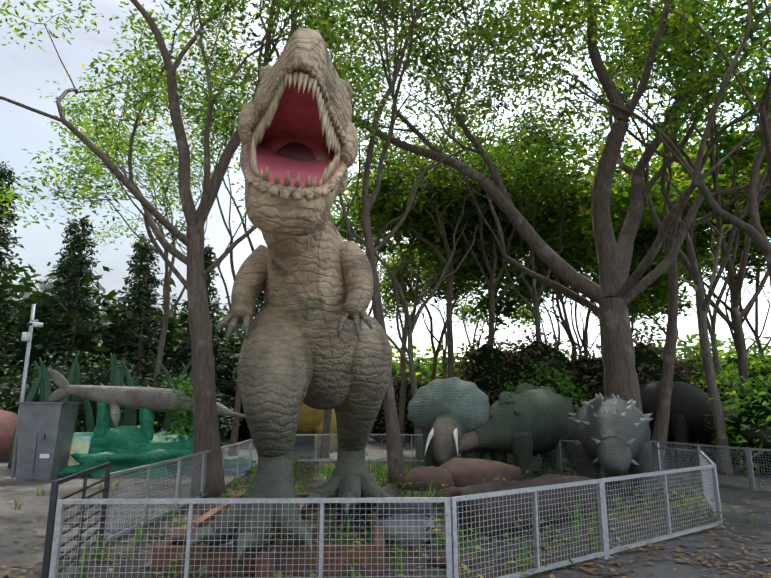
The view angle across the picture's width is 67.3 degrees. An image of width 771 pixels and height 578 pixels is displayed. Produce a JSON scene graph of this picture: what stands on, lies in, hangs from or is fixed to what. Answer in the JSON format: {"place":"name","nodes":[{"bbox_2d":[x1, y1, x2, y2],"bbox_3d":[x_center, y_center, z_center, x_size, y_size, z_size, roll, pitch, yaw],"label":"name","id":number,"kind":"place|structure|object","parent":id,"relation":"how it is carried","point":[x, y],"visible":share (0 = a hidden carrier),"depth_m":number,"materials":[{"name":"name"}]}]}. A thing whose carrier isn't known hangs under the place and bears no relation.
{"place":"outdoors","nodes":[
{"label":"outdoors","id":0,"kind":"place"},
{"bbox_2d":[0,436,770,577],"bbox_3d":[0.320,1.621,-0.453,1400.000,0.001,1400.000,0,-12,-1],"label":"ground","id":1,"kind":"structure","parent":0,"point":[12,539],"depth_m":8.44,"materials":[{"name":"grey concrete"}]},
{"bbox_2d":[0,462,16,465],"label":"painted pad","id":2,"kind":"object","parent":1,"relation":"on","point":[3,463],"depth_m":17.04,"materials":[{"name":"white paint"}]},
{"bbox_2d":[0,409,17,462],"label":"statue","id":3,"kind":"object","parent":1,"relation":"on","point":[8,421],"visible":0.31,"depth_m":17.53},
{"bbox_2d":[0,161,29,378],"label":"conifer tree","id":4,"kind":"object","parent":1,"relation":"on","point":[5,242],"visible":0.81,"depth_m":25.47,"materials":[{"name":"green plant"}]},
{"bbox_2d":[0,12,41,231],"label":"tree","id":5,"kind":"object","parent":1,"relation":"on","point":[4,192],"visible":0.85,"depth_m":15.93,"materials":[{"name":"green plant"}]},
{"bbox_2d":[4,304,42,478],"bbox_3d":[-10.485,3.020,17.053,0.444,4.300,6.854,6,-13,-29],"label":"cctv pole","id":6,"kind":"object","parent":1,"relation":"on","point":[27,336],"visible":0.85,"depth_m":14.55,"materials":[{"name":"white metal"}]},
{"bbox_2d":[15,402,81,479],"bbox_3d":[-8.382,3.717,14.285,1.140,1.820,0.950,0,-12,-1],"label":"electrical cabinet","id":7,"kind":"object","parent":1,"relation":"on","point":[54,422],"visible":0.96,"depth_m":13.96,"materials":[{"name":"grey metal"}]},
{"bbox_2d":[15,431,45,477],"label":"kiosk trim","id":8,"kind":"structure","parent":7,"relation":"attached to","point":[35,449],"depth_m":13.88,"materials":[{"name":"black paint"}]},
{"bbox_2d":[40,454,48,457],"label":"kiosk labels","id":9,"kind":"object","parent":7,"relation":"attached to","point":[44,455],"visible":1,"depth_m":13.84,"materials":[{"name":"white paper"}]},
{"bbox_2d":[32,217,106,372],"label":"conifer tree","id":10,"kind":"object","parent":1,"relation":"on","point":[73,260],"visible":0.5,"depth_m":26.88,"materials":[{"name":"green plant"}]},
{"bbox_2d":[47,217,95,315],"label":"conifer tree","id":11,"kind":"object","parent":1,"relation":"on","point":[69,231],"visible":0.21,"depth_m":30.26,"materials":[{"name":"green plant"}]},
{"bbox_2d":[41,462,110,577],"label":"metal railing","id":12,"kind":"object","parent":1,"relation":"on","point":[55,484],"depth_m":6.06,"materials":[{"name":"metal"}]},
{"bbox_2d":[67,436,90,465],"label":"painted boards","id":13,"kind":"object","parent":1,"relation":"on","point":[80,444],"visible":0.27,"depth_m":14.80,"materials":[{"name":"multicoloured"}]},
{"bbox_2d":[0,261,161,377],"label":"shrub","id":14,"kind":"object","parent":1,"relation":"on","point":[42,302],"visible":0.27,"depth_m":27.46,"materials":[{"name":"green plant"}]},
{"bbox_2d":[0,351,165,433],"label":"shrub","id":15,"kind":"object","parent":1,"relation":"on","point":[10,390],"visible":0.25,"depth_m":20.91,"materials":[{"name":"green plant"}]},
{"bbox_2d":[8,351,216,468],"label":"seaweed blades","id":16,"kind":"object","parent":1,"relation":"on","point":[43,383],"visible":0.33,"depth_m":17.10,"materials":[{"name":"green plastic"}]},
{"bbox_2d":[12,402,255,476],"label":"coral supports","id":17,"kind":"object","parent":1,"relation":"on","point":[119,448],"visible":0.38,"depth_m":14.92,"materials":[{"name":"green plastic"}]},
{"bbox_2d":[47,368,244,427],"bbox_3d":[-6.392,2.949,15.723,5.806,1.613,0.809,0,-12,-1],"label":"marine reptile statue","id":18,"kind":"object","parent":17,"relation":"on","point":[115,398],"visible":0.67,"depth_m":15.64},
{"bbox_2d":[154,364,193,438],"bbox_3d":[-5.548,3.267,15.687,1.491,2.454,0.853,0,-12,-1],"label":"pillar ivy","id":19,"kind":"object","parent":17,"relation":"on","point":[183,414],"visible":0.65,"depth_m":15.62,"materials":[{"name":"green plant"}]},
{"bbox_2d":[108,234,164,375],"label":"conifer tree","id":20,"kind":"object","parent":1,"relation":"on","point":[139,276],"visible":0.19,"depth_m":30.94,"materials":[{"name":"green plant"}]},
{"bbox_2d":[105,238,173,386],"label":"conifer tree","id":21,"kind":"object","parent":1,"relation":"on","point":[142,292],"visible":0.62,"depth_m":28.20,"materials":[{"name":"green plant"}]},
{"bbox_2d":[38,62,241,387],"bbox_3d":[-9.767,-2.053,24.337,9.001,17.294,13.190,9,-15,-38],"label":"tree","id":22,"kind":"object","parent":1,"relation":"on","point":[166,292],"visible":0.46,"depth_m":24.61,"materials":[{"name":"green plant"}]},
{"bbox_2d":[45,26,256,455],"bbox_3d":[-6.723,-1.523,20.920,11.074,14.880,6.814,0,-12,-1],"label":"tree","id":23,"kind":"object","parent":1,"relation":"on","point":[235,430],"visible":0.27,"depth_m":21.64,"materials":[{"name":"green plant"}]},
{"bbox_2d":[91,273,263,437],"bbox_3d":[-13.299,5.360,37.224,25.160,11.627,19.753,0,-12,-1],"label":"shrub","id":24,"kind":"object","parent":1,"relation":"on","point":[174,332],"visible":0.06,"depth_m":32.35,"materials":[{"name":"green plant"}]},
{"bbox_2d":[112,463,256,475],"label":"curb","id":25,"kind":"structure","parent":1,"relation":"on","point":[250,471],"depth_m":14.66,"materials":[{"name":"blue"}]},
{"bbox_2d":[132,370,239,446],"bbox_3d":[-8.854,5.048,23.055,5.940,3.520,4.408,0,-12,-1],"label":"shrub","id":26,"kind":"object","parent":1,"relation":"on","point":[221,422],"visible":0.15,"depth_m":22.67,"materials":[{"name":"green plant"}]},
{"bbox_2d":[175,255,221,372],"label":"conifer tree","id":27,"kind":"object","parent":1,"relation":"on","point":[215,289],"visible":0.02,"depth_m":32.49,"materials":[{"name":"green plant"}]},
{"bbox_2d":[165,244,236,427],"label":"conifer tree","id":28,"kind":"object","parent":1,"relation":"on","point":[218,349],"visible":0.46,"depth_m":29.26,"materials":[{"name":"green plant"}]},
{"bbox_2d":[0,0,405,497],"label":"tree","id":29,"kind":"object","parent":1,"relation":"on","point":[206,434],"visible":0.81,"depth_m":12.48,"materials":[{"name":"green plant"}]},
{"bbox_2d":[225,290,264,420],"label":"conifer tree","id":30,"kind":"object","parent":1,"relation":"on","point":[261,301],"visible":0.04,"depth_m":29.44,"materials":[{"name":"green plant"}]},
{"bbox_2d":[295,402,336,448],"bbox_3d":[-3.800,3.312,29.732,3.763,12.239,24.511,0,-12,-1],"label":"yellow sauropod statue","id":31,"kind":"object","parent":1,"relation":"on","point":[311,421],"visible":0.17,"depth_m":23.92,"materials":[{"name":"yellow plastic"}]},
{"bbox_2d":[229,0,433,191],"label":"tree","id":32,"kind":"object","parent":1,"relation":"on","point":[341,4],"visible":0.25,"depth_m":16.70,"materials":[{"name":"green plant"}]},
{"bbox_2d":[203,1,501,457],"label":"tree","id":33,"kind":"object","parent":1,"relation":"on","point":[326,428],"visible":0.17,"depth_m":20.53,"materials":[{"name":"green plant"}]},
{"bbox_2d":[167,0,577,483],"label":"tree","id":34,"kind":"object","parent":1,"relation":"on","point":[395,457],"visible":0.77,"depth_m":13.90,"materials":[{"name":"green plant"}]},
{"bbox_2d":[331,162,423,315],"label":"tree","id":35,"kind":"object","parent":1,"relation":"on","point":[384,249],"visible":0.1,"depth_m":38.87,"materials":[{"name":"green plant"}]},
{"bbox_2d":[0,451,763,577],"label":"weedy grass","id":36,"kind":"structure","parent":1,"relation":"on","point":[346,528],"depth_m":8.62,"materials":[{"name":"green plant"}]},
{"bbox_2d":[0,464,770,577],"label":"leaf litter","id":37,"kind":"object","parent":1,"relation":"on","point":[620,561],"visible":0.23,"depth_m":6.90,"materials":[{"name":"brown plant"}]},
{"bbox_2d":[226,49,561,458],"bbox_3d":[0.972,-1.610,22.723,14.006,15.791,9.694,2,-12,-8],"label":"tree","id":38,"kind":"object","parent":1,"relation":"on","point":[410,362],"visible":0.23,"depth_m":21.39,"materials":[{"name":"green plant"}]},
{"bbox_2d":[368,369,444,443],"bbox_3d":[1.050,6.238,29.282,5.366,4.334,3.722,0,-12,-1],"label":"dry shrub","id":39,"kind":"object","parent":1,"relation":"on","point":[379,426],"visible":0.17,"depth_m":28.34,"materials":[{"name":"black"}]},
{"bbox_2d":[390,343,447,386],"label":"shrub","id":40,"kind":"object","parent":1,"relation":"on","point":[396,367],"visible":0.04,"depth_m":50.47,"materials":[{"name":"green plant"}]},
{"bbox_2d":[368,239,484,378],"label":"tree","id":41,"kind":"object","parent":1,"relation":"on","point":[388,304],"visible":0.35,"depth_m":44.07,"materials":[{"name":"green plant"}]},
{"bbox_2d":[354,84,500,454],"bbox_3d":[1.181,-0.904,22.972,5.881,14.475,11.854,0,-12,-1],"label":"tree","id":42,"kind":"object","parent":1,"relation":"on","point":[450,344],"visible":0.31,"depth_m":21.93,"materials":[{"name":"green plant"}]},
{"bbox_2d":[345,145,513,446],"bbox_3d":[2.543,0.376,27.120,9.416,13.654,7.866,8,-14,-34],"label":"tree","id":43,"kind":"object","parent":1,"relation":"on","point":[430,232],"visible":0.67,"depth_m":25.65,"materials":[{"name":"green plant"}]},
{"bbox_2d":[352,176,517,380],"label":"tree","id":44,"kind":"object","parent":1,"relation":"on","point":[442,289],"visible":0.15,"depth_m":34.76,"materials":[{"name":"green plant"}]},
{"bbox_2d":[113,0,770,481],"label":"tree","id":45,"kind":"object","parent":1,"relation":"on","point":[613,292],"visible":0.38,"depth_m":15.24,"materials":[{"name":"green plant"}]},
{"bbox_2d":[385,243,549,352],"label":"tree","id":46,"kind":"object","parent":1,"relation":"on","point":[464,310],"visible":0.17,"depth_m":54.49,"materials":[{"name":"green plant"}]},
{"bbox_2d":[407,131,536,334],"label":"tree","id":47,"kind":"object","parent":1,"relation":"on","point":[518,248],"depth_m":36.56,"materials":[{"name":"green plant"}]},
{"bbox_2d":[394,337,598,384],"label":"shrub","id":48,"kind":"object","parent":1,"relation":"on","point":[429,373],"visible":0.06,"depth_m":51.01,"materials":[{"name":"green plant"}]},
{"bbox_2d":[444,326,595,453],"bbox_3d":[5.377,4.357,23.065,7.415,5.751,5.238,0,-12,-1],"label":"dry shrub","id":49,"kind":"object","parent":1,"relation":"on","point":[488,369],"visible":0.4,"depth_m":22.15,"materials":[{"name":"black"}]},
{"bbox_2d":[439,159,617,360],"bbox_3d":[6.785,0.832,29.790,10.313,13.812,15.108,0,-12,-1],"label":"tree","id":50,"kind":"object","parent":1,"relation":"on","point":[544,228],"visible":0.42,"depth_m":27.21,"materials":[{"name":"green plant"}]},
{"bbox_2d":[395,45,662,345],"bbox_3d":[5.352,-1.131,22.976,10.190,14.930,9.127,0,-12,-1],"label":"tree","id":51,"kind":"object","parent":1,"relation":"on","point":[492,285],"visible":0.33,"depth_m":23.61,"materials":[{"name":"green plant"}]},
{"bbox_2d":[490,362,592,457],"bbox_3d":[5.657,4.481,20.487,4.128,3.746,3.077,0,-12,-1],"label":"bright shrub","id":52,"kind":"object","parent":1,"relation":"on","point":[562,391],"visible":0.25,"depth_m":20.30,"materials":[{"name":"green plant"}]},
{"bbox_2d":[495,251,593,347],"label":"tree","id":53,"kind":"object","parent":1,"relation":"on","point":[558,323],"visible":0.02,"depth_m":41.77,"materials":[{"name":"green plant"}]},
{"bbox_2d":[432,87,662,342],"bbox_3d":[6.467,-0.614,23.498,7.992,14.136,7.763,5,-13,-24],"label":"tree","id":54,"kind":"object","parent":1,"relation":"on","point":[534,293],"visible":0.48,"depth_m":23.43,"materials":[{"name":"green plant"}]},
{"bbox_2d":[515,255,667,357],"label":"tree","id":55,"kind":"object","parent":1,"relation":"on","point":[637,318],"visible":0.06,"depth_m":45.35,"materials":[{"name":"green plant"}]},
{"bbox_2d":[489,224,696,331],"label":"tree","id":56,"kind":"object","parent":1,"relation":"on","point":[686,305],"visible":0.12,"depth_m":33.66,"materials":[{"name":"green plant"}]},
{"bbox_2d":[428,0,770,284],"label":"tree","id":57,"kind":"object","parent":1,"relation":"on","point":[754,231],"visible":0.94,"depth_m":14.40,"materials":[{"name":"green plant"}]},
{"bbox_2d":[531,169,669,354],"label":"tree","id":58,"kind":"object","parent":1,"relation":"on","point":[637,244],"visible":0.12,"depth_m":30.78,"materials":[{"name":"green plant"}]},
{"bbox_2d":[488,0,770,397],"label":"tree","id":59,"kind":"object","parent":1,"relation":"on","point":[736,326],"visible":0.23,"depth_m":18.14,"materials":[{"name":"green plant"}]},
{"bbox_2d":[553,325,721,455],"bbox_3d":[9.530,4.484,22.212,6.828,6.086,4.859,0,-12,-1],"label":"dry shrub","id":60,"kind":"object","parent":1,"relation":"on","point":[648,364],"visible":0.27,"depth_m":21.60,"materials":[{"name":"black"}]},
{"bbox_2d":[509,440,770,491],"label":"path fence","id":61,"kind":"object","parent":1,"relation":"on","point":[751,476],"visible":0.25,"depth_m":12.44,"materials":[{"name":"silver metal"}]},
{"bbox_2d":[531,0,770,474],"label":"tree","id":62,"kind":"object","parent":1,"relation":"on","point":[702,303],"visible":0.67,"depth_m":15.15,"materials":[{"name":"green plant"}]},
{"bbox_2d":[591,233,719,355],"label":"tree","id":63,"kind":"object","parent":1,"relation":"on","point":[637,304],"visible":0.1,"depth_m":39.84,"materials":[{"name":"green plant"}]},
{"bbox_2d":[558,23,770,379],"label":"tree","id":64,"kind":"object","parent":1,"relation":"on","point":[679,174],"visible":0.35,"depth_m":24.04,"materials":[{"name":"green plant"}]},
{"bbox_2d":[580,381,770,467],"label":"dark sauropod statue","id":65,"kind":"object","parent":1,"relation":"on","point":[690,405],"visible":0.42,"depth_m":16.36,"materials":[{"name":"black plastic"}]},
{"bbox_2d":[595,123,770,354],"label":"tree","id":66,"kind":"object","parent":1,"relation":"on","point":[660,286],"visible":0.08,"depth_m":33.10,"materials":[{"name":"green plant"}]},
{"bbox_2d":[596,332,770,383],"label":"shrub","id":67,"kind":"object","parent":1,"relation":"on","point":[696,348],"visible":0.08,"depth_m":43.09,"materials":[{"name":"green plant"}]},
{"bbox_2d":[606,15,770,469],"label":"tree","id":68,"kind":"object","parent":1,"relation":"on","point":[660,429],"visible":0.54,"depth_m":15.38,"materials":[{"name":"green plant"}]},
{"bbox_2d":[662,355,732,449],"bbox_3d":[11.614,5.186,24.471,6.563,4.671,5.659,0,-12,-1],"label":"shrub","id":69,"kind":"object","parent":1,"relation":"on","point":[697,365],"visible":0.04,"depth_m":23.54,"materials":[{"name":"green plant"}]},
{"bbox_2d":[633,168,770,370],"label":"tree","id":70,"kind":"object","parent":1,"relation":"on","point":[757,340],"visible":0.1,"depth_m":31.57,"materials":[{"name":"green plant"}]},
{"bbox_2d":[682,352,770,459],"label":"shrub","id":71,"kind":"object","parent":1,"relation":"on","point":[754,373],"visible":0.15,"depth_m":18.98,"materials":[{"name":"green plant"}]},
{"bbox_2d":[697,94,770,283],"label":"tree","id":72,"kind":"object","parent":1,"relation":"on","point":[764,209],"visible":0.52,"depth_m":25.40,"materials":[{"name":"green plant"}]},
{"bbox_2d":[702,360,770,473],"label":"bright shrub","id":73,"kind":"object","parent":1,"relation":"on","point":[753,407],"visible":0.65,"depth_m":15.00,"materials":[{"name":"green plant"}]},
{"bbox_2d":[704,175,770,351],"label":"tree","id":74,"kind":"object","parent":1,"relation":"on","point":[732,333],"visible":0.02,"depth_m":38.60,"materials":[{"name":"green plant"}]},
{"bbox_2d":[0,0,770,362],"label":"sky","id":75,"kind":"structure","parent":0,"point":[23,72],"materials":[{"name":"white"}]},
{"bbox_2d":[71,461,716,577],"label":"ground","id":76,"kind":"structure","parent":0,"point":[164,521],"depth_m":7.70,"materials":[{"name":"brown soil"}]},
{"bbox_2d":[151,493,384,576],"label":"dinosaur statue base","id":77,"kind":"object","parent":76,"relation":"on","point":[264,564],"visible":0.38,"depth_m":5.97,"materials":[{"name":"metal"}]},
{"bbox_2d":[185,28,391,559],"bbox_3d":[-0.583,0.701,9.921,2.029,5.387,9.882,-2,-12,12],"label":"t-rex statue","id":78,"kind":"object","parent":76,"relation":"on","point":[316,337],"visible":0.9,"depth_m":6.89,"materials":[{"name":"beige stone"}]},
{"bbox_2d":[200,458,523,568],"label":"brown rocks","id":79,"kind":"object","parent":76,"relation":"on","point":[454,474],"visible":0.35,"depth_m":12.06,"materials":[{"name":"brown stone"}]},
{"bbox_2d":[49,434,725,577],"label":"enclosure fence","id":80,"kind":"object","parent":76,"relation":"on","point":[706,467],"visible":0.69,"depth_m":5.94,"materials":[{"name":"silver metal"}]},
{"bbox_2d":[372,502,434,546],"bbox_3d":[0.231,2.981,7.381,0.794,0.622,0.635,0,-12,-1],"label":"rock","id":81,"kind":"object","parent":76,"relation":"on","point":[414,508],"visible":0.67,"depth_m":7.19,"materials":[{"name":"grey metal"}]},
{"bbox_2d":[101,453,738,577],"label":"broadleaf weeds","id":82,"kind":"object","parent":76,"relation":"on","point":[277,574],"visible":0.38,"depth_m":7.30,"materials":[{"name":"green plant"}]},
{"bbox_2d":[407,377,489,466],"bbox_3d":[1.711,3.726,15.948,2.328,2.524,4.754,0,-12,-1],"label":"triceratops statue","id":83,"kind":"object","parent":76,"relation":"on","point":[446,414],"visible":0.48,"depth_m":14.87,"materials":[{"name":"grey plastic"}]},
{"bbox_2d":[456,384,577,476],"bbox_3d":[3.980,3.737,15.556,5.170,2.349,1.613,6,-13,-26],"label":"stegosaur statue","id":84,"kind":"object","parent":76,"relation":"on","point":[524,424],"visible":0.69,"depth_m":14.81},
{"bbox_2d":[449,474,606,540],"bbox_3d":[2.056,3.205,8.894,1.716,0.725,3.520,-10,-15,39],"label":"rock","id":85,"kind":"object","parent":76,"relation":"on","point":[503,485],"visible":0.65,"depth_m":7.97,"materials":[{"name":"brown stone"}]},
{"bbox_2d":[567,393,656,497],"bbox_3d":[4.969,3.317,12.732,1.751,2.040,5.968,-5,-13,24],"label":"ankylosaur statue","id":86,"kind":"object","parent":76,"relation":"on","point":[612,434],"visible":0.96,"depth_m":11.24,"materials":[{"name":"grey plastic"}]}
]}

